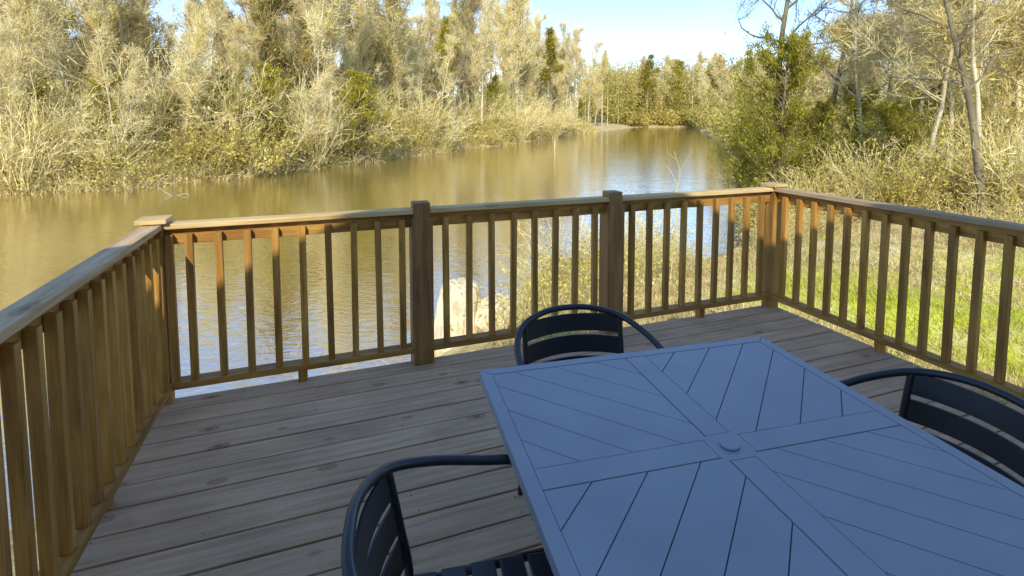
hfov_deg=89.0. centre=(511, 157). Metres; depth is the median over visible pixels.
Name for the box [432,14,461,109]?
leafy tree
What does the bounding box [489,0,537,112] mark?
bare tree
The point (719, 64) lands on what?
bare tree
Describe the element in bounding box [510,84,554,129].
shrub
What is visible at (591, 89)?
bare tree
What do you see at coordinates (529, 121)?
shrub
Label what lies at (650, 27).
sky
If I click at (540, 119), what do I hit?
shrub
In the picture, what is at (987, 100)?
shrub
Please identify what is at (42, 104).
cedar tree
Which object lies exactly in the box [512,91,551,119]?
shrub
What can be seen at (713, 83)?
pine tree
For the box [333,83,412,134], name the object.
shrub
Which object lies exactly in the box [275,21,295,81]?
bare tree
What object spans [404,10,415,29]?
bare tree
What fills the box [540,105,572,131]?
shrub
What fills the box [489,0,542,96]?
bare tree
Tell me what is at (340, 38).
bare tree
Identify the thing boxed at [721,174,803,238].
shrub
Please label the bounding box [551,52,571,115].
bare tree
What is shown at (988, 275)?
grass
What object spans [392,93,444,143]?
shrub
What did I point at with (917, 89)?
bare tree
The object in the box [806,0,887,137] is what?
bare tree
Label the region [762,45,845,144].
bare tree
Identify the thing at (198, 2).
bare tree
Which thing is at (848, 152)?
shrub
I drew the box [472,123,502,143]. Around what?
shrub
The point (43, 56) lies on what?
bare tree
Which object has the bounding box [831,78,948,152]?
shrub
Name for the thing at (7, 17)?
bare tree
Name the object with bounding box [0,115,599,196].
undergrowth
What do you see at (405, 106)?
shrub
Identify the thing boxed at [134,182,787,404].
deck railing
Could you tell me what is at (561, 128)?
shrub
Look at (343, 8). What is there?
bare tree
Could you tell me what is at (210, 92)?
bare tree
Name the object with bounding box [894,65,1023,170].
shrub
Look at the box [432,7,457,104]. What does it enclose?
leafy tree
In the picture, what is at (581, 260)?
shrub
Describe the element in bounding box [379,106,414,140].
shrub
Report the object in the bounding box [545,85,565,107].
cedar tree
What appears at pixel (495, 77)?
cedar tree
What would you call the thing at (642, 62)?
bare tree
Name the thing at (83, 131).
shrub
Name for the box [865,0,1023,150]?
bare tree
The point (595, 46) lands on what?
bare tree
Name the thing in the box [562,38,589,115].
bare tree
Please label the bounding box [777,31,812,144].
bare tree
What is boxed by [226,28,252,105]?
bare tree
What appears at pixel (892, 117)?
shrub
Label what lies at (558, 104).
shrub
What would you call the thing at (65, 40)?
bare tree
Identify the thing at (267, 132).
shrub
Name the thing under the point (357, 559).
metal armchair
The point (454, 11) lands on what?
bare tree
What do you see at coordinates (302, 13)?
bare tree
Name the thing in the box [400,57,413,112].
bare tree
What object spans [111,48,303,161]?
shrub
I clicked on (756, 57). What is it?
bare tree
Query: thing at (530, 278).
shrub
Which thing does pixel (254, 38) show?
bare tree
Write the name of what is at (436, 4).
bare tree
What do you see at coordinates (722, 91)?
bare tree
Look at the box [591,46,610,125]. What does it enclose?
bare tree
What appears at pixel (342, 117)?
shrub
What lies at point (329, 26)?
bare tree
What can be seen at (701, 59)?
bare tree
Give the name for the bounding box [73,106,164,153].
shrub
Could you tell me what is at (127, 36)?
bare tree
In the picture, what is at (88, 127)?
shrub
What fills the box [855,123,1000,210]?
shrub
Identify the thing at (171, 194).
driftwood
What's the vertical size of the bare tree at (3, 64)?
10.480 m
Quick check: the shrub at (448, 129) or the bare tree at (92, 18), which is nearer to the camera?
the bare tree at (92, 18)
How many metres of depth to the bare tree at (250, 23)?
60.74 m
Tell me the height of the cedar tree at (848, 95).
5.838 m
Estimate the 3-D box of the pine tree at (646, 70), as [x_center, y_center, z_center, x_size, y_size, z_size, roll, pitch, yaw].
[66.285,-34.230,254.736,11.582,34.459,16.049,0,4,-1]
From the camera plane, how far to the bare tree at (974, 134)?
14.64 m
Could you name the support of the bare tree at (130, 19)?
on the ground at (1015, 347)
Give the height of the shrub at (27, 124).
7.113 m
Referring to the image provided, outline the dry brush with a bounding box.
[333,156,1023,372]
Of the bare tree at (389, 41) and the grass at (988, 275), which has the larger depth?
the bare tree at (389, 41)
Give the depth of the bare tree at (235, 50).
43.97 m
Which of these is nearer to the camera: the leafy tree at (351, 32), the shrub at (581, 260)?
the shrub at (581, 260)
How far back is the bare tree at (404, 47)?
65.84 m
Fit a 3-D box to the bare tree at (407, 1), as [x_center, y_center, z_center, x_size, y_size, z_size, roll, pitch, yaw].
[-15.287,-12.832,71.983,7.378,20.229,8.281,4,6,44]
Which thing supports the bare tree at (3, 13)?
on the ground at (1015, 347)
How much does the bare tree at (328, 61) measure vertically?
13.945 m
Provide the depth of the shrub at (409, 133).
63.28 m
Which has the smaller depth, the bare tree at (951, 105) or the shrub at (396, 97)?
the bare tree at (951, 105)
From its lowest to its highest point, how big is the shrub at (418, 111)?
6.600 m
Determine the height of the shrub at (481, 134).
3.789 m
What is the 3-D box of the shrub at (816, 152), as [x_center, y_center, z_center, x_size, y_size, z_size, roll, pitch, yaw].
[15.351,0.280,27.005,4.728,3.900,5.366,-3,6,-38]
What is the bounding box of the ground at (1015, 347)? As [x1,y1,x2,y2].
[1,89,1023,575]
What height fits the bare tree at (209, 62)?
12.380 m
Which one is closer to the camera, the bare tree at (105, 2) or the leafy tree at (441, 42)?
the bare tree at (105, 2)
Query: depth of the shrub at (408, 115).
63.34 m
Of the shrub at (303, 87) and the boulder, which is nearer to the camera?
the boulder
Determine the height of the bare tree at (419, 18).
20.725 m
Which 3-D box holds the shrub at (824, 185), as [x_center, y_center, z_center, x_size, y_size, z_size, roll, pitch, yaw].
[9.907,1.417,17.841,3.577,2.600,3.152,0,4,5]
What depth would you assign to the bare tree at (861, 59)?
42.27 m
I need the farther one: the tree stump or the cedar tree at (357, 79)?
the cedar tree at (357, 79)
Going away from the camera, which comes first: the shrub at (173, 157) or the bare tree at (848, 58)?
the shrub at (173, 157)
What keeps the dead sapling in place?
in the river water
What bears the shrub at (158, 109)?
on the ground at (1015, 347)
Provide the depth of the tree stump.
10.25 m
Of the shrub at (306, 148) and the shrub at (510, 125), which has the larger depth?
the shrub at (510, 125)
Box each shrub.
[0,71,123,189]
[0,83,139,173]
[0,141,51,179]
[1,67,141,136]
[1,74,136,158]
[4,86,179,154]
[31,33,269,154]
[35,109,110,158]
[39,104,176,173]
[56,38,291,145]
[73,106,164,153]
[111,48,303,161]
[134,102,257,171]
[141,135,201,174]
[154,106,248,142]
[178,101,315,174]
[204,96,308,136]
[210,104,301,158]
[212,65,384,166]
[225,49,365,141]
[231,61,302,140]
[271,111,333,162]
[288,99,380,157]
[291,85,394,138]
[318,76,409,132]
[320,86,419,155]
[320,88,401,140]
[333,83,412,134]
[340,66,430,138]
[340,127,380,155]
[367,92,413,149]
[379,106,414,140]
[380,83,437,125]
[381,125,416,152]
[383,97,434,132]
[388,73,473,144]
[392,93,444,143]
[394,122,432,150]
[395,95,447,124]
[397,121,421,144]
[410,106,456,144]
[424,106,488,148]
[429,100,488,132]
[429,103,483,134]
[432,117,459,141]
[446,96,499,137]
[449,91,530,132]
[453,91,523,124]
[458,122,476,142]
[460,109,496,137]
[468,125,490,140]
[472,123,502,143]
[477,95,537,122]
[484,109,530,143]
[487,110,517,139]
[495,93,564,137]
[495,212,627,295]
[505,251,550,304]
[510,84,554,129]
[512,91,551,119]
[512,100,562,134]
[519,103,551,131]
[522,93,562,125]
[527,102,558,128]
[535,89,585,128]
[535,99,584,128]
[538,116,556,136]
[540,99,580,134]
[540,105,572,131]
[547,229,627,291]
[549,106,583,130]
[565,213,662,265]
[587,190,706,260]
[587,211,679,277]
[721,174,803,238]
[725,130,787,174]
[751,162,856,223]
[756,129,800,179]
[756,138,891,215]
[784,131,855,180]
[786,114,915,197]
[786,131,933,220]
[823,131,969,210]
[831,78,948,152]
[833,84,1020,185]
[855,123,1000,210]
[865,74,999,142]
[867,68,1005,135]
[875,109,1023,212]
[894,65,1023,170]
[905,57,1023,163]
[916,114,1023,212]
[937,117,1023,218]
[942,56,1023,144]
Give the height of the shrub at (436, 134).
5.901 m
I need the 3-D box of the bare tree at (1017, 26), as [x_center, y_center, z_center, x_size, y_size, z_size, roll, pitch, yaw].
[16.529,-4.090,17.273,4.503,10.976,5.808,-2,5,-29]
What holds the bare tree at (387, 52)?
on the ground at (1015, 347)
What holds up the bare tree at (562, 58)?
on the ground at (1015, 347)
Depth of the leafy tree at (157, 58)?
55.02 m
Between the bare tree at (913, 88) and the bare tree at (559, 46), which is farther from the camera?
the bare tree at (559, 46)
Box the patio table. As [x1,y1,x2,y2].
[479,337,1023,575]
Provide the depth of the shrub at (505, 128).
87.92 m
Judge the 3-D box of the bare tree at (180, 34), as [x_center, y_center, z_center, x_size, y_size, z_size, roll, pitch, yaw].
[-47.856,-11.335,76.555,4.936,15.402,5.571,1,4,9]
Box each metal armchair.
[341,454,553,575]
[514,304,663,494]
[839,368,1023,486]
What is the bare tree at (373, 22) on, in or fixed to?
on the ground at (1015, 347)
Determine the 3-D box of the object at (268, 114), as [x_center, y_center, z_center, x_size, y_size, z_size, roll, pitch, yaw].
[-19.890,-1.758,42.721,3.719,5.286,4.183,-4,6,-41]
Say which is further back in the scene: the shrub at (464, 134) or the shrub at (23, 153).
the shrub at (464, 134)
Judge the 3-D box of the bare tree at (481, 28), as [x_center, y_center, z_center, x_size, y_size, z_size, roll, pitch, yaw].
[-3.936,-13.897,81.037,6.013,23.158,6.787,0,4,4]
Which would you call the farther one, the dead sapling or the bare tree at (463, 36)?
the bare tree at (463, 36)
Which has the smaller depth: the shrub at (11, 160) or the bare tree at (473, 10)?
the shrub at (11, 160)
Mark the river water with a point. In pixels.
(44, 237)
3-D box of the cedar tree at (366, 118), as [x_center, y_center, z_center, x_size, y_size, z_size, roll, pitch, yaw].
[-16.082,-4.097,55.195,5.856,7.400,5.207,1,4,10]
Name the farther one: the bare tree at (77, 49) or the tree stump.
the bare tree at (77, 49)
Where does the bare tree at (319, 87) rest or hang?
on the ground at (1015, 347)
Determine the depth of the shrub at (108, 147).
33.80 m
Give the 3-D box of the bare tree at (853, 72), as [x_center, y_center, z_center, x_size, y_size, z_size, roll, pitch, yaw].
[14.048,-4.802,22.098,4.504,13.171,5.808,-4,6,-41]
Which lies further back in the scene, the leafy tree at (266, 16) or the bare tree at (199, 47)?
the leafy tree at (266, 16)
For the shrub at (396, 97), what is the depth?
62.95 m
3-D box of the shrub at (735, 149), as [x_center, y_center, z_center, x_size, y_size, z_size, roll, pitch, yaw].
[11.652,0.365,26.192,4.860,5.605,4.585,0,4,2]
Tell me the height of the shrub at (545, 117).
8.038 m
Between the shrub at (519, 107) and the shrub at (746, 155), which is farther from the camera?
the shrub at (519, 107)
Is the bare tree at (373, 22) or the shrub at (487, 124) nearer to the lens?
the shrub at (487, 124)
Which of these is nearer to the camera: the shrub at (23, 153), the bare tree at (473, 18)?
the shrub at (23, 153)
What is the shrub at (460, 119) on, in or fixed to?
on the ground at (1015, 347)
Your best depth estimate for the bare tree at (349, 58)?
53.77 m
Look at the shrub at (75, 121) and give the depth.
33.19 m
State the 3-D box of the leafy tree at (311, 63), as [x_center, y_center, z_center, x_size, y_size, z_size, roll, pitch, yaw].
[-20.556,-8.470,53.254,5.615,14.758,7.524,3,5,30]
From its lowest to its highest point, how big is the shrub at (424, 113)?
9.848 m
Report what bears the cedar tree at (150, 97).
on the ground at (1015, 347)
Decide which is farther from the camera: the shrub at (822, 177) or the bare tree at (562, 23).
the bare tree at (562, 23)
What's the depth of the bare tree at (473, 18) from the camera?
115.29 m
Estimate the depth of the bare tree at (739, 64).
156.84 m
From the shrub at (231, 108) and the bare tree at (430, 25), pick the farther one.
the bare tree at (430, 25)
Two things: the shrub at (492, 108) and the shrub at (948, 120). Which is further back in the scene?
the shrub at (492, 108)
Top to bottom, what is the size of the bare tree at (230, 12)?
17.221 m
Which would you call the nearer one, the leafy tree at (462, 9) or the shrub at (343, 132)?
the shrub at (343, 132)
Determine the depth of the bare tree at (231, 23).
58.67 m
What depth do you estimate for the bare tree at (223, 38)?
54.34 m
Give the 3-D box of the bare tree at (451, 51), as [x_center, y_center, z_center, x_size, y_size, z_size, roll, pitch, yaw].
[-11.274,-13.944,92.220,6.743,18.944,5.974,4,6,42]
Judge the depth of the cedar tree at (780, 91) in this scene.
19.68 m
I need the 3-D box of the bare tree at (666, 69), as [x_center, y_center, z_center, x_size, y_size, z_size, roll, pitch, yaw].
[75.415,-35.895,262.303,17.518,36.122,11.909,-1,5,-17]
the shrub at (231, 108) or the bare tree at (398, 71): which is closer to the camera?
the shrub at (231, 108)
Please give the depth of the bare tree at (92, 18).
33.99 m
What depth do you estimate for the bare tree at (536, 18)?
120.28 m
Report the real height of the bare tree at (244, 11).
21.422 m
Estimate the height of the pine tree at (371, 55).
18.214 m
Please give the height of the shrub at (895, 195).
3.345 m
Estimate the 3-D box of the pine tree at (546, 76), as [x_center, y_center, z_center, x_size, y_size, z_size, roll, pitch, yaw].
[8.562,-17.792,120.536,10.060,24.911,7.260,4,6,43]
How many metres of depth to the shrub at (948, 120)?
19.85 m
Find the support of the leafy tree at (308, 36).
on the ground at (1015, 347)
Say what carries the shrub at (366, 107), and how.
on the ground at (1015, 347)
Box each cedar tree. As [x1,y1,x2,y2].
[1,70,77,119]
[2,76,59,120]
[42,78,65,113]
[71,62,135,153]
[141,86,159,119]
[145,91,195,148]
[194,68,255,138]
[248,98,287,145]
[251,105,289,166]
[290,92,324,137]
[318,61,349,106]
[325,67,400,162]
[337,86,383,140]
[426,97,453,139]
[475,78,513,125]
[483,74,499,94]
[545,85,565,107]
[574,98,586,121]
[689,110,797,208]
[694,18,878,188]
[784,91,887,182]
[805,72,931,170]
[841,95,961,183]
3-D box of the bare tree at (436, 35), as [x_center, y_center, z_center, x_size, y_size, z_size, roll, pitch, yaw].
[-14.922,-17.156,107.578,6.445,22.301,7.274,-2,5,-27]
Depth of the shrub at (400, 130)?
57.27 m
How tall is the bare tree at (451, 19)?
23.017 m
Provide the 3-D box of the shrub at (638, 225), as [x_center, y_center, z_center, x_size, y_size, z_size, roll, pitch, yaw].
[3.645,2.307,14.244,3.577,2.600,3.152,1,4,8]
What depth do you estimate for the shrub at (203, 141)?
37.81 m
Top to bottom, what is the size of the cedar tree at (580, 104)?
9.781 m
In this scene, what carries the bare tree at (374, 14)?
on the ground at (1015, 347)
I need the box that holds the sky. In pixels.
[67,0,1005,96]
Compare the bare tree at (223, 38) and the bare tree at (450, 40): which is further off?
the bare tree at (450, 40)
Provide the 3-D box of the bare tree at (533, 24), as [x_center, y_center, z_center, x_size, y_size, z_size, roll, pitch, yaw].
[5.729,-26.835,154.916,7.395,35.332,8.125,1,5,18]
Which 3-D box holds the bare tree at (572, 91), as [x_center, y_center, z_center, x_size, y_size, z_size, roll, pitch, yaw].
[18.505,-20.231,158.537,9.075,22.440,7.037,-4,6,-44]
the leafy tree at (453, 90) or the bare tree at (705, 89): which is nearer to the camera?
the leafy tree at (453, 90)
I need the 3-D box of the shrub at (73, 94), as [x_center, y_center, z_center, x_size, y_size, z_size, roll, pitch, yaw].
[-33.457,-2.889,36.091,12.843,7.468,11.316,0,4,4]
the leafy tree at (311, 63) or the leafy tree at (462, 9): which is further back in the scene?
the leafy tree at (462, 9)
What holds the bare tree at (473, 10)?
on the ground at (1015, 347)
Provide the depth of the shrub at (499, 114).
86.34 m
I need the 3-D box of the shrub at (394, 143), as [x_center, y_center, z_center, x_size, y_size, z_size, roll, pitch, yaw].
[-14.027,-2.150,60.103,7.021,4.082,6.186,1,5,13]
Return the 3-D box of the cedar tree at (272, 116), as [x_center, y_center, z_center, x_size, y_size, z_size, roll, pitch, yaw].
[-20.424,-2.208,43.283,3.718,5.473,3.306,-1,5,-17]
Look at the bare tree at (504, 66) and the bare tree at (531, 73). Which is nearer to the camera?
the bare tree at (504, 66)
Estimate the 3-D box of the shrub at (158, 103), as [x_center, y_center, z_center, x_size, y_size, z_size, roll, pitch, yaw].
[-26.222,-4.933,40.895,16.805,9.573,11.722,-1,5,-16]
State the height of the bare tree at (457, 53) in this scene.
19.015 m
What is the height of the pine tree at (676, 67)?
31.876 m
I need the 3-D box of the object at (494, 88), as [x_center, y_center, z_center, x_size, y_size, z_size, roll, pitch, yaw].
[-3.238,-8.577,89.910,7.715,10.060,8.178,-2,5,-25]
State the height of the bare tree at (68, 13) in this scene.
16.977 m
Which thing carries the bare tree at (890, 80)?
on the ground at (1015, 347)
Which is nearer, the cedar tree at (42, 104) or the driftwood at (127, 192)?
the driftwood at (127, 192)
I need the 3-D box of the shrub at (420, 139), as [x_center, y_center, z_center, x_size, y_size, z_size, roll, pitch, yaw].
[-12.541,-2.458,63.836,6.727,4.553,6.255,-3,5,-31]
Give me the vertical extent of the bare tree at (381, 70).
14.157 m
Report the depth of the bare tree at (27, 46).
36.60 m
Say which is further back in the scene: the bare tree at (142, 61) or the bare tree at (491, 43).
the bare tree at (491, 43)
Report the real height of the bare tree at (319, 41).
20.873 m
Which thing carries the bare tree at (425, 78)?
on the ground at (1015, 347)
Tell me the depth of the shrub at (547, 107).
117.00 m
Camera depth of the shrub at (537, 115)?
107.40 m
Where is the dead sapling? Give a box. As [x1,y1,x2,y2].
[662,149,692,215]
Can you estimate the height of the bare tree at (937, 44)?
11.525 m
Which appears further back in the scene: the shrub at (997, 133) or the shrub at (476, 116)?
the shrub at (476, 116)
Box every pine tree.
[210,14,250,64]
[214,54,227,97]
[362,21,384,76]
[535,26,564,132]
[639,54,660,113]
[667,58,686,94]
[702,63,720,107]
[731,49,762,104]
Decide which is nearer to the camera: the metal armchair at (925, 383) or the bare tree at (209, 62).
the metal armchair at (925, 383)
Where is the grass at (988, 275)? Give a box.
[623,206,1023,406]
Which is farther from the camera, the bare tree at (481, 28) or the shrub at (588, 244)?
the bare tree at (481, 28)
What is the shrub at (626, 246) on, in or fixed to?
on the ground at (1015, 347)
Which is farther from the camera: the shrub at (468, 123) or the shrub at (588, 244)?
the shrub at (468, 123)
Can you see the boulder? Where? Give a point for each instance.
(482, 311)
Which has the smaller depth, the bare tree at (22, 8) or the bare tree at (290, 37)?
the bare tree at (22, 8)
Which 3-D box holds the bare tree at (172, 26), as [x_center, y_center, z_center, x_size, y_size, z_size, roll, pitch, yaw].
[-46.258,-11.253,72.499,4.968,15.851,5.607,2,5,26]
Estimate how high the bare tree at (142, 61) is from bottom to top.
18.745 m
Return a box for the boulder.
[475,293,523,332]
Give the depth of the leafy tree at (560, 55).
159.14 m
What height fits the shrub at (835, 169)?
3.380 m
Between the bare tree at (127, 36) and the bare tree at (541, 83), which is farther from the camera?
the bare tree at (541, 83)
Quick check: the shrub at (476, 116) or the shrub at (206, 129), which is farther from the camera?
the shrub at (476, 116)
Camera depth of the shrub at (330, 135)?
46.46 m
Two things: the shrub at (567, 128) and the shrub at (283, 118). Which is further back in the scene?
the shrub at (567, 128)
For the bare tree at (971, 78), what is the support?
on the ground at (1015, 347)
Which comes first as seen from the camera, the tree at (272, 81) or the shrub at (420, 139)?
the tree at (272, 81)
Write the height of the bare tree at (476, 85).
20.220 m
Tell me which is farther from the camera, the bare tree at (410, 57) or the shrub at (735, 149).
the bare tree at (410, 57)
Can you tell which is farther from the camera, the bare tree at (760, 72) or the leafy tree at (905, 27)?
the bare tree at (760, 72)
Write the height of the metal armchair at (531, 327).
0.768 m
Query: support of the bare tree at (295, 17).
on the ground at (1015, 347)
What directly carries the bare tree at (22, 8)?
on the ground at (1015, 347)
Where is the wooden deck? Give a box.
[70,305,1023,575]
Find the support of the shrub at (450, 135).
on the ground at (1015, 347)
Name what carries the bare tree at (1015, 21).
on the ground at (1015, 347)
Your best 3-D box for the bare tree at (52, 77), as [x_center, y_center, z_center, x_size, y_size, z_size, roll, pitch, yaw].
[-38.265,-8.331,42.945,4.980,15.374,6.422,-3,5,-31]
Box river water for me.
[0,127,756,525]
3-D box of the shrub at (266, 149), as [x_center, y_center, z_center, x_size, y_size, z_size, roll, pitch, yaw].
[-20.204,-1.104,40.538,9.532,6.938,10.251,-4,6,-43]
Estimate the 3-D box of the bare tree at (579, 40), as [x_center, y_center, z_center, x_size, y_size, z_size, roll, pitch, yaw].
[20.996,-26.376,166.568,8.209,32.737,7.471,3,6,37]
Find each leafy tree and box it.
[27,0,95,112]
[130,26,175,113]
[227,0,309,103]
[282,5,338,110]
[288,0,351,101]
[333,0,387,99]
[412,17,445,105]
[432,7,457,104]
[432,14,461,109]
[439,0,495,106]
[554,29,579,108]
[874,0,966,111]
[982,59,1011,109]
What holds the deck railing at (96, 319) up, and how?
attached to the wooden deck
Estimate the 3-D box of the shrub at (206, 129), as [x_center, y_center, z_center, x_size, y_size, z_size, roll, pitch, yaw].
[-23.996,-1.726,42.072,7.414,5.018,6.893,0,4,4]
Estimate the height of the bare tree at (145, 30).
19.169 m
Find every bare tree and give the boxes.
[0,0,19,47]
[0,0,30,76]
[0,0,50,130]
[0,0,54,104]
[0,12,43,148]
[1,0,116,108]
[4,0,70,98]
[27,0,75,79]
[27,0,82,113]
[62,0,83,113]
[62,0,119,98]
[67,0,177,113]
[72,0,170,77]
[76,0,119,53]
[80,0,121,154]
[87,1,177,126]
[92,43,160,165]
[113,0,181,127]
[137,0,164,58]
[152,12,186,89]
[159,3,219,166]
[160,18,181,76]
[164,0,209,87]
[169,32,205,76]
[170,0,215,80]
[176,0,233,89]
[177,48,225,169]
[196,2,253,96]
[202,50,216,85]
[204,16,236,88]
[209,0,233,59]
[217,5,247,94]
[218,20,249,100]
[222,10,250,79]
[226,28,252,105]
[228,0,278,60]
[230,2,274,55]
[244,20,268,115]
[246,11,282,89]
[247,0,321,104]
[273,1,339,93]
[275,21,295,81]
[276,0,324,89]
[282,46,348,165]
[295,13,344,116]
[299,0,342,122]
[301,0,353,128]
[313,0,364,117]
[333,2,368,70]
[339,17,384,102]
[339,35,362,107]
[342,0,380,70]
[351,0,385,39]
[354,0,390,99]
[362,29,395,103]
[368,0,418,108]
[376,12,422,105]
[377,0,433,99]
[389,42,405,128]
[397,27,416,107]
[399,3,446,105]
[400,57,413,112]
[401,28,424,107]
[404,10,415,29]
[407,41,424,100]
[418,57,434,99]
[419,0,440,99]
[428,25,446,112]
[430,0,444,96]
[431,32,463,101]
[437,28,466,90]
[445,0,472,32]
[446,10,476,109]
[449,0,497,137]
[449,23,469,114]
[451,18,488,109]
[452,28,476,108]
[465,7,500,105]
[469,0,499,134]
[480,0,500,83]
[480,11,500,76]
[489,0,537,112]
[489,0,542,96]
[490,0,520,117]
[501,0,550,111]
[516,10,541,94]
[518,48,539,104]
[524,13,543,55]
[526,9,551,100]
[530,24,561,102]
[537,32,561,105]
[546,71,561,92]
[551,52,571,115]
[553,33,577,86]
[556,19,579,110]
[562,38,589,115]
[563,23,588,114]
[563,54,587,103]
[569,28,587,121]
[585,39,605,127]
[587,63,596,119]
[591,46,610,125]
[600,55,622,109]
[624,53,646,108]
[652,51,675,110]
[679,48,708,109]
[695,50,717,108]
[705,51,735,111]
[710,50,744,117]
[719,0,858,181]
[728,52,743,82]
[739,47,776,143]
[743,52,770,99]
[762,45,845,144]
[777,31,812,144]
[785,0,916,152]
[796,0,921,151]
[799,33,842,112]
[802,0,923,140]
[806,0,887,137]
[826,13,887,104]
[828,0,994,177]
[835,7,894,131]
[856,0,1022,215]
[857,0,1018,164]
[858,0,1013,143]
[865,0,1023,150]
[872,0,947,126]
[924,1,997,110]
[937,0,1023,100]
[950,42,995,108]
[956,0,1023,139]
[965,0,1018,126]
[985,0,1023,49]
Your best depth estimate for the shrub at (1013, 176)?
14.31 m
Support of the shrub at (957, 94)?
on the ground at (1015, 347)
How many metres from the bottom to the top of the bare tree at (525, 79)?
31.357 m
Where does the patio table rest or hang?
on the wooden deck
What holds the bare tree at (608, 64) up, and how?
on the ground at (1015, 347)
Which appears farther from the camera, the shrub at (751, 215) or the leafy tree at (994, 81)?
the leafy tree at (994, 81)
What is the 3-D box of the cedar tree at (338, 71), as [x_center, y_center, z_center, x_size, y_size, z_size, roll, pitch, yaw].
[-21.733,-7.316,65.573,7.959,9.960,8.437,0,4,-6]
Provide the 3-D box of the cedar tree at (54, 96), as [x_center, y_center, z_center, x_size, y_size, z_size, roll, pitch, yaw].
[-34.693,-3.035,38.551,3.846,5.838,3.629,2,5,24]
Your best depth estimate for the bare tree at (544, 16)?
134.33 m
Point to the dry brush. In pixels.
(564, 298)
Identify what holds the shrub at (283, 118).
on the ground at (1015, 347)
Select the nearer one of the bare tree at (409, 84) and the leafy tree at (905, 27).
the leafy tree at (905, 27)
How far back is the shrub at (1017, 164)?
14.99 m
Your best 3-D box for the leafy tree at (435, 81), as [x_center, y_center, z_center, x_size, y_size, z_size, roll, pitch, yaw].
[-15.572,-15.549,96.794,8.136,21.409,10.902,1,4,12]
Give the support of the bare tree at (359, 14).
on the ground at (1015, 347)
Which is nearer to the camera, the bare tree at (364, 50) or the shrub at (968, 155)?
the shrub at (968, 155)
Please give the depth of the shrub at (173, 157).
37.09 m
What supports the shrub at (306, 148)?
on the ground at (1015, 347)
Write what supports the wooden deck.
on the ground at (1015, 347)
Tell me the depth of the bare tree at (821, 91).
73.36 m
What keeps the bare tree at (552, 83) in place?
on the ground at (1015, 347)
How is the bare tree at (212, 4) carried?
on the ground at (1015, 347)
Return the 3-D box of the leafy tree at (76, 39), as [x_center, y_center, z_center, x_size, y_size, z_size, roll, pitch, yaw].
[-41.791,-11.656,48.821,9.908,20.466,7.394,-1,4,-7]
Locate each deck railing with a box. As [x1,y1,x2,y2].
[0,225,171,575]
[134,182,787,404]
[770,188,1023,398]
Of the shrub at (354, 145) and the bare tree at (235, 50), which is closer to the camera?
the bare tree at (235, 50)
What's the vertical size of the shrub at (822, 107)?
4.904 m
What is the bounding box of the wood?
[6,11,1021,155]
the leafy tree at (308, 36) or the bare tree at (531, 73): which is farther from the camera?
the bare tree at (531, 73)
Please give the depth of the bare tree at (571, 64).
142.57 m
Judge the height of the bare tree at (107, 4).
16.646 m
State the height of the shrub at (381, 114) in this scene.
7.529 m
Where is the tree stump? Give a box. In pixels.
[434,278,480,351]
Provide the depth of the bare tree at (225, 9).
62.63 m
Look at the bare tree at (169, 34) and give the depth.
57.62 m
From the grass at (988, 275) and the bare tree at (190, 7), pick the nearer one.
the grass at (988, 275)
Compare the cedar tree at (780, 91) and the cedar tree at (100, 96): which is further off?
the cedar tree at (100, 96)
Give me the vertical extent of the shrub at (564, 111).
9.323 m
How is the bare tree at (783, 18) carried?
on the ground at (1015, 347)
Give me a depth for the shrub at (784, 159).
32.91 m
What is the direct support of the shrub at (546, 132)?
on the ground at (1015, 347)
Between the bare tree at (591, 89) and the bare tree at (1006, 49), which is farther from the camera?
the bare tree at (591, 89)
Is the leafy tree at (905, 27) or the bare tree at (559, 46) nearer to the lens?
the leafy tree at (905, 27)
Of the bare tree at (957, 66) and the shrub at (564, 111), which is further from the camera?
the shrub at (564, 111)
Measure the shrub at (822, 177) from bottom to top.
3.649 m
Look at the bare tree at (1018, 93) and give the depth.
20.45 m
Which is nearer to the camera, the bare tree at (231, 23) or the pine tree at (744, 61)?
the bare tree at (231, 23)
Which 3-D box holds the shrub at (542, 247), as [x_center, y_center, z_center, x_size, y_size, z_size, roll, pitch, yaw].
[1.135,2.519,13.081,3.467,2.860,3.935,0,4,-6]
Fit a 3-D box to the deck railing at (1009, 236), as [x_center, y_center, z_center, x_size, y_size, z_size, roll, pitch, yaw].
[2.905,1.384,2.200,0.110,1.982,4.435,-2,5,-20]
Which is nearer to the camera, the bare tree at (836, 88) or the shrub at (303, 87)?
the bare tree at (836, 88)
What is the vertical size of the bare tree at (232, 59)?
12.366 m
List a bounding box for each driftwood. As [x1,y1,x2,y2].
[120,182,131,195]
[156,185,189,195]
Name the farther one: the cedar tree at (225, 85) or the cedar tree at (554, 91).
the cedar tree at (554, 91)
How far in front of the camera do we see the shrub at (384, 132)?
53.79 m
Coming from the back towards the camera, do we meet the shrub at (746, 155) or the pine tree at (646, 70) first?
the pine tree at (646, 70)
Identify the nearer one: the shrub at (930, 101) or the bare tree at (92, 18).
the shrub at (930, 101)

